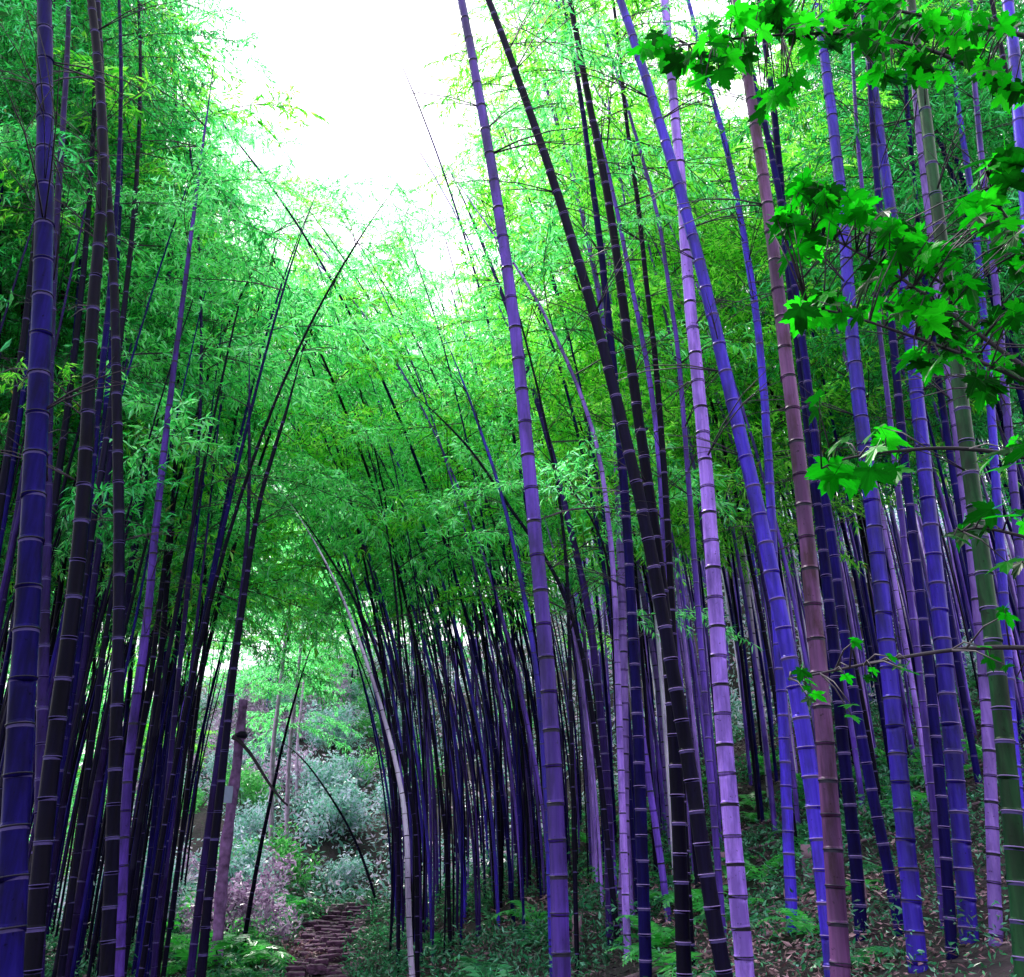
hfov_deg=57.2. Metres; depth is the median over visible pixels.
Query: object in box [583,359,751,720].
bamboo
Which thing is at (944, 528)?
bamboo
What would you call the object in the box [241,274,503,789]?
bamboo
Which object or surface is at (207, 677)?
bamboo
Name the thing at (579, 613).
bamboo
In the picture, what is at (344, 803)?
shrub
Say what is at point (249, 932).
fern
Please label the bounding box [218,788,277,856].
shrub
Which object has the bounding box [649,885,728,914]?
fern
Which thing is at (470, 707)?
bamboo
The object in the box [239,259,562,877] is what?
bamboo
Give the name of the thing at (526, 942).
fern
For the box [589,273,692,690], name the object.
bamboo
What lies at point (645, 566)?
bamboo
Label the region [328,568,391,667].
bamboo
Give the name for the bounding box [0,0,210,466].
bamboo
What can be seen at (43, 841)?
bamboo
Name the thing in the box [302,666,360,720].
shrub
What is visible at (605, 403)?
bamboo
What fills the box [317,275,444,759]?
bamboo
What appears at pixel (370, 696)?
shrub
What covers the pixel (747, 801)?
fern
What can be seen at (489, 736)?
bamboo
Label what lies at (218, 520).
bamboo
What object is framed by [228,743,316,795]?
shrub
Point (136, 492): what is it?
bamboo
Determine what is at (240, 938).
fern
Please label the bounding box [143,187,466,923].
bamboo
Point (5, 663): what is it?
bamboo
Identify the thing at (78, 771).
bamboo
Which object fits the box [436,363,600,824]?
bamboo
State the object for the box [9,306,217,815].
bamboo
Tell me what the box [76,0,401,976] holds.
bamboo
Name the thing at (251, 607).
bamboo
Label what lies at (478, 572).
bamboo
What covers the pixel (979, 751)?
fern
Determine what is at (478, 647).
bamboo
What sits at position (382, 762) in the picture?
bamboo
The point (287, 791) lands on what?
conifer tree
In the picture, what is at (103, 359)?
bamboo
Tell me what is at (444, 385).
bamboo
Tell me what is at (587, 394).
bamboo
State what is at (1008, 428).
bamboo
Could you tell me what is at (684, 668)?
bamboo
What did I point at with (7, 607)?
bamboo
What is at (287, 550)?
bamboo
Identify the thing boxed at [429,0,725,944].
bamboo
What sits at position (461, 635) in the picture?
bamboo
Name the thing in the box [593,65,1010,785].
bamboo
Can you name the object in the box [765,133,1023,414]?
maple tree
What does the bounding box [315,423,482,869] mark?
bamboo
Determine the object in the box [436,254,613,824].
bamboo
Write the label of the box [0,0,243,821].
bamboo
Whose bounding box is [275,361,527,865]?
bamboo
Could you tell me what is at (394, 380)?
bamboo
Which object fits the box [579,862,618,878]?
fern
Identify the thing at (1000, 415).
bamboo
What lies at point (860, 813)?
bamboo stump
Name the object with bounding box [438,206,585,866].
bamboo
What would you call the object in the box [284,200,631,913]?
bamboo
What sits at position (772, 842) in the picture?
fallen cane
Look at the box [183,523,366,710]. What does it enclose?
bamboo
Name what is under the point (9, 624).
bamboo
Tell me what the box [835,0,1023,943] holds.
bamboo
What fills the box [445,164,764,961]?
bamboo
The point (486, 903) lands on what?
fern
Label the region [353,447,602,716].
bamboo
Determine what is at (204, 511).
bamboo
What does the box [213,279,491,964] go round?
bamboo
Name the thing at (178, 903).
shrub
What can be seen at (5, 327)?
bamboo
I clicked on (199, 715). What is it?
shrub
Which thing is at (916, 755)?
fern
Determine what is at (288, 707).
conifer tree
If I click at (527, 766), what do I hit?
bamboo
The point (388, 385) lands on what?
bamboo
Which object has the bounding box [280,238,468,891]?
bamboo
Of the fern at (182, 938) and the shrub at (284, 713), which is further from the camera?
the shrub at (284, 713)
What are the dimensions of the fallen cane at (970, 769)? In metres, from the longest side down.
1.916 x 0.144 x 0.077 m
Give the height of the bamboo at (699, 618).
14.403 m
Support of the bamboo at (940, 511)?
on the ground
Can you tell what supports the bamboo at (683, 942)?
on the ground
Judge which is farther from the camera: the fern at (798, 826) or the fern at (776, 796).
the fern at (776, 796)
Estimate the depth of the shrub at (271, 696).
38.21 m
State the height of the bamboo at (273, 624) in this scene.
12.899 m
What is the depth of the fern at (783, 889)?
8.86 m
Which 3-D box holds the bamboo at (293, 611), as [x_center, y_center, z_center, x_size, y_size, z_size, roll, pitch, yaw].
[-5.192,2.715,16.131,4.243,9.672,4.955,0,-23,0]
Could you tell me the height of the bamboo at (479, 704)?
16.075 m
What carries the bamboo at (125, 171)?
on the ground
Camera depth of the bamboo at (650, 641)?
15.99 m
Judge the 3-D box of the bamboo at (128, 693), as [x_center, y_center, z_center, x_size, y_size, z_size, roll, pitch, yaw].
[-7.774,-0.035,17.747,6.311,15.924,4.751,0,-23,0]
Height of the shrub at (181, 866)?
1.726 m
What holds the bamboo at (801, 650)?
on the ground
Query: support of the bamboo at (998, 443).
on the ground
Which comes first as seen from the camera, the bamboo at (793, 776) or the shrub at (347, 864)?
the bamboo at (793, 776)
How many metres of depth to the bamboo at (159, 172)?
11.10 m
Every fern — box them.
[160,956,213,976]
[162,934,256,965]
[164,930,230,949]
[164,933,199,943]
[164,940,240,971]
[166,914,191,930]
[177,904,192,915]
[178,900,190,909]
[206,968,279,976]
[208,950,279,972]
[209,936,296,972]
[213,974,240,976]
[226,939,288,960]
[227,919,292,939]
[228,927,264,943]
[243,912,289,925]
[255,900,306,922]
[269,893,322,909]
[270,898,324,919]
[282,903,320,919]
[405,935,463,957]
[424,932,447,938]
[435,904,471,918]
[445,956,498,976]
[456,962,518,976]
[467,908,508,927]
[474,900,492,907]
[491,900,572,935]
[519,931,547,946]
[539,916,584,935]
[567,828,601,843]
[577,854,603,864]
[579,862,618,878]
[604,945,674,966]
[612,915,705,961]
[622,949,713,976]
[629,889,673,905]
[649,871,690,885]
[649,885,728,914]
[650,853,671,864]
[691,855,757,879]
[692,894,767,924]
[693,896,783,929]
[693,899,702,912]
[698,973,716,976]
[706,814,754,826]
[712,853,766,870]
[724,853,799,884]
[738,764,779,774]
[738,791,767,809]
[740,808,779,821]
[742,753,796,766]
[755,908,819,941]
[761,836,810,859]
[766,886,814,898]
[767,787,804,809]
[769,823,808,852]
[779,773,803,798]
[799,799,842,818]
[805,816,872,837]
[810,942,906,970]
[845,858,897,874]
[845,878,882,893]
[858,802,929,823]
[860,756,886,766]
[863,775,889,786]
[864,786,891,802]
[865,787,946,808]
[874,748,885,755]
[875,739,883,747]
[905,692,917,705]
[909,765,973,784]
[911,752,932,773]
[911,770,923,783]
[943,744,981,759]
[961,739,1021,755]
[974,710,980,720]
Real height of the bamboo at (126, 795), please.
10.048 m
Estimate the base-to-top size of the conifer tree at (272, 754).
11.503 m
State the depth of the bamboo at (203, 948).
8.39 m
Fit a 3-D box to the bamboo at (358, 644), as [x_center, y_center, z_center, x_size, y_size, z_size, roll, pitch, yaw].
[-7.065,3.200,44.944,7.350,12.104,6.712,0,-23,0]
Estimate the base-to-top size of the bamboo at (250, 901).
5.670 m
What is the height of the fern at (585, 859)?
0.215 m
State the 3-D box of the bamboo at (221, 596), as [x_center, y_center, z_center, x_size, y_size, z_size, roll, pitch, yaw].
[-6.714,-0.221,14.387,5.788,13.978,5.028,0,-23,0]
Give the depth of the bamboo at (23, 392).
10.81 m
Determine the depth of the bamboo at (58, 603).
12.28 m
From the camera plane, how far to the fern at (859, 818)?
10.61 m
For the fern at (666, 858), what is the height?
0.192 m
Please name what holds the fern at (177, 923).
on the ground
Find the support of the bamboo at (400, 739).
on the ground
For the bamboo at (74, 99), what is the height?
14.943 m
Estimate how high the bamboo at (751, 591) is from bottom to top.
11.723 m
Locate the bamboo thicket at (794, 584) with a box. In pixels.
[0,38,1023,976]
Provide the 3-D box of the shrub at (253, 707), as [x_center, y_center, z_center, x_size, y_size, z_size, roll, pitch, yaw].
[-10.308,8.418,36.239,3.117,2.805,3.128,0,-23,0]
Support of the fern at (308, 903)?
on the ground
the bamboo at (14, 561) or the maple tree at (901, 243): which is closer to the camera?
the maple tree at (901, 243)
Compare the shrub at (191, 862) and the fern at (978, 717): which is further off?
the shrub at (191, 862)
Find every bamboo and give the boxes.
[0,0,127,367]
[0,0,186,549]
[0,0,196,976]
[0,0,205,424]
[0,0,206,976]
[0,0,209,530]
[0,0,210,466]
[0,0,214,976]
[0,0,215,438]
[0,0,217,454]
[0,0,241,556]
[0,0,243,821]
[0,0,261,636]
[0,0,273,777]
[0,0,283,891]
[0,0,330,932]
[0,2,240,665]
[0,2,333,834]
[0,3,222,555]
[0,5,172,457]
[0,19,287,561]
[0,26,225,591]
[0,61,285,572]
[0,69,154,544]
[0,131,157,604]
[0,179,206,698]
[0,203,136,665]
[0,220,223,702]
[0,287,125,570]
[0,290,183,712]
[0,291,18,580]
[0,472,52,602]
[0,541,110,676]
[0,547,67,671]
[0,638,137,858]
[1,10,80,545]
[1,502,146,592]
[2,486,139,635]
[4,0,330,976]
[4,148,292,847]
[4,638,174,837]
[5,597,10,611]
[6,273,216,616]
[7,661,105,867]
[8,559,101,906]
[9,0,256,880]
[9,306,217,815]
[9,590,103,876]
[12,343,265,603]
[24,0,306,976]
[36,609,229,770]
[50,575,108,711]
[53,0,184,976]
[53,183,320,976]
[56,374,193,976]
[57,358,297,869]
[57,481,250,664]
[58,35,274,976]
[58,259,332,975]
[61,346,369,643]
[61,415,279,940]
[65,495,304,797]
[68,622,147,874]
[71,185,319,976]
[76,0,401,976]
[84,634,190,767]
[86,47,231,976]
[93,196,349,843]
[98,387,345,784]
[122,175,396,976]
[122,422,237,774]
[124,197,301,749]
[125,386,305,633]
[128,266,357,869]
[129,30,515,926]
[129,208,325,839]
[132,174,435,793]
[138,172,406,976]
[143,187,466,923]
[145,7,560,954]
[158,195,456,964]
[159,357,309,976]
[166,143,457,975]
[168,338,299,934]
[179,509,270,723]
[181,343,389,858]
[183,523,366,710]
[184,427,411,898]
[185,440,266,694]
[187,460,443,976]
[193,239,428,929]
[196,333,344,976]
[205,341,434,940]
[206,264,527,936]
[210,211,414,941]
[212,528,283,660]
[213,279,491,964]
[218,322,434,941]
[221,151,566,742]
[221,234,486,941]
[225,285,530,912]
[227,462,344,686]
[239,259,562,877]
[240,222,499,928]
[241,168,574,867]
[241,225,530,882]
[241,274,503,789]
[241,612,362,946]
[249,428,366,672]
[251,406,457,925]
[251,432,397,918]
[252,216,617,853]
[254,385,546,934]
[254,423,414,873]
[255,184,497,911]
[257,276,509,711]
[259,170,420,844]
[259,287,454,760]
[261,471,385,681]
[265,163,577,681]
[268,252,439,905]
[272,458,364,672]
[274,737,377,906]
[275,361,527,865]
[276,198,525,891]
[277,224,545,894]
[278,229,572,624]
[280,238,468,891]
[283,490,507,842]
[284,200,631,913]
[286,498,414,976]
[291,246,525,861]
[291,280,459,766]
[295,503,437,700]
[301,226,498,876]
[301,427,531,849]
[307,270,583,890]
[310,333,498,881]
[311,351,486,878]
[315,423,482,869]
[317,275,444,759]
[321,160,653,938]
[322,500,382,677]
[323,365,514,898]
[327,192,572,907]
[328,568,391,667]
[340,296,419,693]
[341,354,601,900]
[342,229,515,801]
[344,430,509,884]
[345,402,519,851]
[346,351,484,710]
[353,391,536,858]
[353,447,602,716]
[364,220,602,871]
[370,220,629,685]
[370,286,533,789]
[372,267,514,848]
[375,8,646,516]
[381,0,665,976]
[381,155,665,945]
[389,448,525,734]
[392,315,565,535]
[394,376,745,948]
[398,338,553,637]
[398,365,579,642]
[410,47,742,760]
[410,285,605,829]
[412,325,584,976]
[412,351,525,681]
[414,267,630,694]
[416,274,615,872]
[416,318,553,704]
[420,0,855,606]
[423,0,828,940]
[423,393,597,739]
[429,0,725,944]
[429,144,781,917]
[431,0,732,976]
[433,424,763,745]
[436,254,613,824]
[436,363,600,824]
[436,384,547,679]
[437,217,728,673]
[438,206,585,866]
[444,380,611,831]
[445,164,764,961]
[450,63,759,671]
[457,4,777,921]
[458,189,741,976]
[465,0,794,863]
[468,0,705,976]
[470,212,611,758]
[475,0,757,976]
[482,301,643,700]
[492,260,595,600]
[504,176,787,752]
[505,291,706,597]
[506,288,753,758]
[509,212,726,848]
[515,89,919,576]
[517,192,736,760]
[518,32,867,577]
[523,0,733,970]
[523,225,624,379]
[526,153,918,657]
[529,0,829,976]
[529,332,674,741]
[533,215,831,781]
[534,131,790,591]
[536,0,806,976]
[544,50,800,823]
[554,181,885,847]
[564,71,788,825]
[574,135,996,813]
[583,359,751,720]
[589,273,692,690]
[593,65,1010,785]
[607,0,856,932]
[614,129,944,706]
[633,300,785,733]
[636,325,795,719]
[645,98,950,573]
[650,197,832,808]
[651,0,901,940]
[654,110,980,763]
[657,223,788,736]
[659,1,1020,801]
[662,375,690,614]
[669,0,903,935]
[670,0,861,976]
[674,126,1023,764]
[696,287,765,625]
[701,0,1023,594]
[717,135,963,558]
[730,2,1023,788]
[735,0,1023,416]
[741,0,955,973]
[763,43,1023,718]
[767,19,943,928]
[768,9,1003,959]
[772,96,1023,618]
[776,0,1023,462]
[777,393,909,661]
[778,1,1023,509]
[782,0,1023,515]
[782,563,797,650]
[793,0,1003,945]
[795,0,1023,406]
[795,86,1023,458]
[797,628,803,666]
[805,336,1002,726]
[823,253,952,565]
[825,0,1023,976]
[827,278,1017,599]
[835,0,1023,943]
[848,422,965,617]
[857,0,1023,364]
[857,580,926,701]
[859,28,1023,826]
[869,329,1023,511]
[883,0,1023,343]
[883,390,909,618]
[895,0,1022,341]
[896,0,1023,413]
[897,0,1023,686]
[904,2,1023,441]
[908,3,1023,478]
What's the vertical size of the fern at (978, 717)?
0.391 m
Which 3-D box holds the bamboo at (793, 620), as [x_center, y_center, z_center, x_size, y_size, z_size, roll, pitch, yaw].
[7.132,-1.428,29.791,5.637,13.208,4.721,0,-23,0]
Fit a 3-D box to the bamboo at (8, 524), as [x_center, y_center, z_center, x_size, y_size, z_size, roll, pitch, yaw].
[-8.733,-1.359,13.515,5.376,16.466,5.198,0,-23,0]
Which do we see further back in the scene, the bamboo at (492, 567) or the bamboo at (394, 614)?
the bamboo at (492, 567)
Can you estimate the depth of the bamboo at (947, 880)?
6.54 m
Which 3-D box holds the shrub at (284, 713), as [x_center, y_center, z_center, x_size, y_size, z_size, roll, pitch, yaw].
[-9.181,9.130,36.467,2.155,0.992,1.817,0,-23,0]
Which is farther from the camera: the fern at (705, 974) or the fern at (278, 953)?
the fern at (278, 953)
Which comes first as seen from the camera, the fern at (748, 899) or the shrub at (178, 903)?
the fern at (748, 899)
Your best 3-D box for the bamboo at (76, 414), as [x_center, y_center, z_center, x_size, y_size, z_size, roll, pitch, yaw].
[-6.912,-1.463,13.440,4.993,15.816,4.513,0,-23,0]
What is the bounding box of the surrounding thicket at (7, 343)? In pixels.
[0,0,141,351]
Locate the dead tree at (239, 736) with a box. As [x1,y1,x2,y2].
[209,699,287,969]
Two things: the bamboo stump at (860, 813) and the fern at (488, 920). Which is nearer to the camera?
the bamboo stump at (860, 813)
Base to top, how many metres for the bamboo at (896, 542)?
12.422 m
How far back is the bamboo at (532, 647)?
10.38 m
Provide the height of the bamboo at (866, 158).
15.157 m
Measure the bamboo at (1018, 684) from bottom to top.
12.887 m
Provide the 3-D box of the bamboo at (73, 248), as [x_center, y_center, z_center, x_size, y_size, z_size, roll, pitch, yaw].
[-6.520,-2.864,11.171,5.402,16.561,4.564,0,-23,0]
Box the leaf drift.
[246,820,1008,976]
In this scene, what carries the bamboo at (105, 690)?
on the ground
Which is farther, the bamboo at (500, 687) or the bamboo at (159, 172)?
the bamboo at (500, 687)
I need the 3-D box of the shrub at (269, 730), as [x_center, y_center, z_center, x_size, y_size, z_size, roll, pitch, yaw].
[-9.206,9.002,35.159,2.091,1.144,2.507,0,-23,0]
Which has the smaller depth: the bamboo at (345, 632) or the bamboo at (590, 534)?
the bamboo at (590, 534)
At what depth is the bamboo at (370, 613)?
20.85 m
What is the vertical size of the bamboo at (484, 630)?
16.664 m
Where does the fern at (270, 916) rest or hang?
on the ground
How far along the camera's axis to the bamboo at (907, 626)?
17.82 m
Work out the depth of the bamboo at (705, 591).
19.85 m
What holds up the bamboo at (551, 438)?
on the ground
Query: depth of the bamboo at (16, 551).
13.30 m
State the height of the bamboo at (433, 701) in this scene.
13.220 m
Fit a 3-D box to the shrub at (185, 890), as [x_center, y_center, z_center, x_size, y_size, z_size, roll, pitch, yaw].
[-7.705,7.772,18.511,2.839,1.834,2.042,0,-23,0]
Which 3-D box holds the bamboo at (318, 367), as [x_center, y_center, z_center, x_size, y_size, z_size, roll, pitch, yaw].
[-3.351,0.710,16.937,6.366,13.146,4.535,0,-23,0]
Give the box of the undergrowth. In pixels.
[45,636,1023,976]
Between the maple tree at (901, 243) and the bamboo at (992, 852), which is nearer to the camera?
the maple tree at (901, 243)
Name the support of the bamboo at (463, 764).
on the ground
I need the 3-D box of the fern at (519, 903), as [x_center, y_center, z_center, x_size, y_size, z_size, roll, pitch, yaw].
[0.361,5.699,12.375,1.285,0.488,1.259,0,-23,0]
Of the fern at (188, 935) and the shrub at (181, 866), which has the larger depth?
the shrub at (181, 866)
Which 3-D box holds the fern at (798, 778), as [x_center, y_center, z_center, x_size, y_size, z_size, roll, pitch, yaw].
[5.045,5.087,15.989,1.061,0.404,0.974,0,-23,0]
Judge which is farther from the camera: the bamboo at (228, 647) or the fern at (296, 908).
the bamboo at (228, 647)
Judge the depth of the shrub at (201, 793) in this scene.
28.93 m
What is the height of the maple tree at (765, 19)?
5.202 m
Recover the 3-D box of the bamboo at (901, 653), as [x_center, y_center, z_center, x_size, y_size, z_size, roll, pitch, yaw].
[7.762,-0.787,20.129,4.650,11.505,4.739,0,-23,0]
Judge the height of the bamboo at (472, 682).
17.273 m
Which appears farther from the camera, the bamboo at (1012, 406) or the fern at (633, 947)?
the bamboo at (1012, 406)
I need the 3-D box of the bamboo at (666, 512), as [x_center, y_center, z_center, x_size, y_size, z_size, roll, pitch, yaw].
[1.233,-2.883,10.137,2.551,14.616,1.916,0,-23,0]
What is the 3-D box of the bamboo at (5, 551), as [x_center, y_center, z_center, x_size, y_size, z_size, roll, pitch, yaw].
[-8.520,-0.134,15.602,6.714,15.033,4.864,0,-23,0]
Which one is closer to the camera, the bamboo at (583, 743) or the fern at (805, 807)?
the fern at (805, 807)
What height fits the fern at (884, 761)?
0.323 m
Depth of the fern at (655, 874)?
12.30 m
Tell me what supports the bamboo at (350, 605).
on the ground
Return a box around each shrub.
[51,839,189,916]
[58,859,194,935]
[96,717,149,763]
[150,699,208,725]
[172,851,192,886]
[174,838,302,942]
[180,845,239,885]
[181,756,282,816]
[182,776,211,805]
[186,708,258,768]
[187,726,245,757]
[199,817,326,892]
[202,737,265,782]
[206,663,278,737]
[212,684,251,730]
[214,823,286,906]
[217,677,277,717]
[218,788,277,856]
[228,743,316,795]
[246,709,289,733]
[246,715,288,741]
[254,725,288,757]
[265,689,304,722]
[278,711,327,739]
[290,744,357,814]
[297,671,370,702]
[297,772,373,842]
[301,692,375,751]
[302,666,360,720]
[317,847,375,890]
[319,746,374,786]
[334,674,366,710]
[336,641,388,702]
[348,730,444,792]
[350,690,387,736]
[359,677,391,711]
[370,772,428,828]
[390,699,422,736]
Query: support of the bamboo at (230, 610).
on the ground
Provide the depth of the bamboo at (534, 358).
42.73 m
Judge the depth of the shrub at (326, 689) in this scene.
38.86 m
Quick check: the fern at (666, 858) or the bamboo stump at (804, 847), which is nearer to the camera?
the bamboo stump at (804, 847)
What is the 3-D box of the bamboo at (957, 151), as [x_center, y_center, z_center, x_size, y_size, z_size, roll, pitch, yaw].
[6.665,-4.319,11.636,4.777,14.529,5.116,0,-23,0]
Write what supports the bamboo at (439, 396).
on the ground
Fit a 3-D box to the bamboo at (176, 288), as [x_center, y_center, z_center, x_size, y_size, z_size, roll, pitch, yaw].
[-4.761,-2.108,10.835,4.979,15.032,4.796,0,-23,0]
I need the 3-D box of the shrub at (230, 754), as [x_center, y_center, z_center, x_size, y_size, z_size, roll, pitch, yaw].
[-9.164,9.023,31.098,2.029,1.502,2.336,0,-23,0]
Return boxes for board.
[223,786,232,802]
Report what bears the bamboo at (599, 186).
on the ground
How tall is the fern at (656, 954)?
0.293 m
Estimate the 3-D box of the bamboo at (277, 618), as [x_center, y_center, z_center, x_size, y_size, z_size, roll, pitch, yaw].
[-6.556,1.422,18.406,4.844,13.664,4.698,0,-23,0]
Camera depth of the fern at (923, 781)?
11.95 m
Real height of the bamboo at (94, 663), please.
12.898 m
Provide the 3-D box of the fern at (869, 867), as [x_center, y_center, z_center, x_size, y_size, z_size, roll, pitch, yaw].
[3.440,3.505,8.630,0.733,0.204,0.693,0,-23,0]
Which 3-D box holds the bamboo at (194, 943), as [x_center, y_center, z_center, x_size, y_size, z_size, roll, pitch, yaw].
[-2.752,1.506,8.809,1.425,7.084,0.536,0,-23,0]
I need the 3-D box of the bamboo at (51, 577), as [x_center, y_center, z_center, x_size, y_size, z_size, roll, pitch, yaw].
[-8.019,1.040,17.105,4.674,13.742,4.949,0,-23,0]
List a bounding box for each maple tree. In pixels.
[626,0,1023,125]
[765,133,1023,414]
[786,389,1023,723]
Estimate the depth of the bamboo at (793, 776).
14.66 m
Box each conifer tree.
[205,518,370,893]
[214,485,374,882]
[236,506,370,803]
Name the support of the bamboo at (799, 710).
on the ground
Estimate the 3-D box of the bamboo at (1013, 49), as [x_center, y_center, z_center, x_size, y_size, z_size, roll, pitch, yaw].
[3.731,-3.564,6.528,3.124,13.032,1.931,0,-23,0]
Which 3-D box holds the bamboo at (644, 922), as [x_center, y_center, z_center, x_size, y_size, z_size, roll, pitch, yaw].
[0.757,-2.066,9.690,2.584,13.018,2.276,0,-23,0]
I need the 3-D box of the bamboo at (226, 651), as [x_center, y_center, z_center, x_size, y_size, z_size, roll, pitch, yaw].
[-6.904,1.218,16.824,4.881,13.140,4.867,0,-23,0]
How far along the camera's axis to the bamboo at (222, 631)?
17.84 m
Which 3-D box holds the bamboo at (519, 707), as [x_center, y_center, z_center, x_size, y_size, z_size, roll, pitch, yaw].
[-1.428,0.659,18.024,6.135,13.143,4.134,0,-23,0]
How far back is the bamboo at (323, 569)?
17.21 m
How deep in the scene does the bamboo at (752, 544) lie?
17.55 m
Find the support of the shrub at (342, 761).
on the ground
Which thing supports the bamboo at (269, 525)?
on the ground
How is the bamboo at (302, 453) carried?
on the ground
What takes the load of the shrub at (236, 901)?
on the ground
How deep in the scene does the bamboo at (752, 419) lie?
14.32 m
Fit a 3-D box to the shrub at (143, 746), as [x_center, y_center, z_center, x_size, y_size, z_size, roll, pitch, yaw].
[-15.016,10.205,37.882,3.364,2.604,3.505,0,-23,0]
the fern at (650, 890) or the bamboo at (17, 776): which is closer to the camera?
the bamboo at (17, 776)
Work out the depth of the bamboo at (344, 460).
16.24 m
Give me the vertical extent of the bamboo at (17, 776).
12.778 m
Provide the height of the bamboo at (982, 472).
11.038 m
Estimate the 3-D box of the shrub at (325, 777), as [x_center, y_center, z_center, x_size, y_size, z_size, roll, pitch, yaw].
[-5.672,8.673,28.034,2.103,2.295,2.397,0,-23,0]
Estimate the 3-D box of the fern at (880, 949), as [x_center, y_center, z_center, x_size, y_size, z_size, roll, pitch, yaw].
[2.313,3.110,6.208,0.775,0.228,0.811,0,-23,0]
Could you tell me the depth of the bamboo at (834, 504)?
14.00 m
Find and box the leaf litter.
[45,625,1023,976]
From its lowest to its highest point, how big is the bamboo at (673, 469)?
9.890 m
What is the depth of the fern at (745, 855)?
10.68 m
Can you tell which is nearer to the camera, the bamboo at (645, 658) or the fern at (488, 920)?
the fern at (488, 920)
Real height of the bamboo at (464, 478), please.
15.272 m
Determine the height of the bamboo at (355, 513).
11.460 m
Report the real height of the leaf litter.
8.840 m
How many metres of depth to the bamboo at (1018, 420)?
16.58 m
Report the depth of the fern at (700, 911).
9.36 m
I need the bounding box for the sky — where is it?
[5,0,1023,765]
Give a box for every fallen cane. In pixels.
[625,921,809,976]
[690,831,806,873]
[741,809,802,831]
[749,890,884,914]
[845,814,971,847]
[911,766,981,791]
[922,792,1023,821]
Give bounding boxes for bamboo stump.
[572,915,582,951]
[720,852,725,875]
[800,844,813,879]
[858,806,865,825]
[863,871,867,902]
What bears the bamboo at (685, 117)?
on the ground
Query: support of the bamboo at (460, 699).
on the ground
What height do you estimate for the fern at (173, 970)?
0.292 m
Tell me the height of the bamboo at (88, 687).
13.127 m
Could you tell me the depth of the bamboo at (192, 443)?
10.74 m
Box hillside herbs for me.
[56,500,1021,930]
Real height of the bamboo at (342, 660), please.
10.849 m
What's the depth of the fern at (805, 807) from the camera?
13.06 m
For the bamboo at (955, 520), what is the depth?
18.82 m
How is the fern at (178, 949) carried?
on the ground
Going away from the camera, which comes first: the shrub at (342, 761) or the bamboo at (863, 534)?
the bamboo at (863, 534)
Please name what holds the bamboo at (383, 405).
on the ground
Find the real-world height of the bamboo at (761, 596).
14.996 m
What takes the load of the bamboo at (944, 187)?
on the ground
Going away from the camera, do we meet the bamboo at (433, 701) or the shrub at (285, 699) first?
the bamboo at (433, 701)
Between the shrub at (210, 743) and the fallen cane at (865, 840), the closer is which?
the fallen cane at (865, 840)
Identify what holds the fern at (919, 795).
on the ground
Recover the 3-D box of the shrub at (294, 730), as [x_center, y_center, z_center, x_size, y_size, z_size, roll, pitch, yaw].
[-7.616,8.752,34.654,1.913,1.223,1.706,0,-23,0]
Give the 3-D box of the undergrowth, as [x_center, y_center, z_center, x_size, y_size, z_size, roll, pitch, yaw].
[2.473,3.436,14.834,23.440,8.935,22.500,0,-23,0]
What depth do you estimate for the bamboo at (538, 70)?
10.80 m
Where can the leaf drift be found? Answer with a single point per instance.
(772, 971)
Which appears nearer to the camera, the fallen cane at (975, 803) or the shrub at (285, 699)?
the fallen cane at (975, 803)
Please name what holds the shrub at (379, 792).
on the ground
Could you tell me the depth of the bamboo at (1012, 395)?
14.51 m
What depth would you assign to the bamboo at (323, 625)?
40.47 m
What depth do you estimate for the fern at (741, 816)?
15.19 m
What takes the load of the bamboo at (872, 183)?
on the ground
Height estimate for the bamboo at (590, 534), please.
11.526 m
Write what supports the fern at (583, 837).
on the ground
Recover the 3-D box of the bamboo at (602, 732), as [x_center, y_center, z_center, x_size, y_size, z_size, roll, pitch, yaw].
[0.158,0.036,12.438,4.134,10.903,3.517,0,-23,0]
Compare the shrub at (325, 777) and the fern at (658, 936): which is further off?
the shrub at (325, 777)
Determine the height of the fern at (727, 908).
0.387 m
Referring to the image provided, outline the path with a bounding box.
[257,900,389,976]
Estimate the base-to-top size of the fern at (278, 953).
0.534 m
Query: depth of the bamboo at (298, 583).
13.64 m
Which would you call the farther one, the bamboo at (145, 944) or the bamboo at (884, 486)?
the bamboo at (884, 486)
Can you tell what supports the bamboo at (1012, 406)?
on the ground
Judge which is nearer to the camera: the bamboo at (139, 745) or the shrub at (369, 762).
the bamboo at (139, 745)
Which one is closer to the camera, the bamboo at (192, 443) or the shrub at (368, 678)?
the bamboo at (192, 443)
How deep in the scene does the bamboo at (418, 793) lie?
17.16 m
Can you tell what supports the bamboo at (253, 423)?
on the ground
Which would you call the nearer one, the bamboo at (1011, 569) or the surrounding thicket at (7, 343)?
the surrounding thicket at (7, 343)
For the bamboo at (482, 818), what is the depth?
17.83 m
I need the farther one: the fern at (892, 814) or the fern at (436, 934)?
the fern at (436, 934)
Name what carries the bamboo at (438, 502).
on the ground
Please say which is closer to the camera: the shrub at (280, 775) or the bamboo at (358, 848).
the bamboo at (358, 848)
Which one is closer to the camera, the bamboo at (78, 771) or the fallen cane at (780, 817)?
the fallen cane at (780, 817)
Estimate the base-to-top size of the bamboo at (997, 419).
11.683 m
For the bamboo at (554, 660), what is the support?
on the ground
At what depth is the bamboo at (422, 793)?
16.02 m
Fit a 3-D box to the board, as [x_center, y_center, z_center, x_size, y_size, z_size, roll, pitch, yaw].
[-4.414,4.746,14.553,0.160,0.250,0.020,0,-23,0]
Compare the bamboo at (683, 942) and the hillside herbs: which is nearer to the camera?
the bamboo at (683, 942)
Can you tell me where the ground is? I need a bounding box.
[29,513,1023,976]

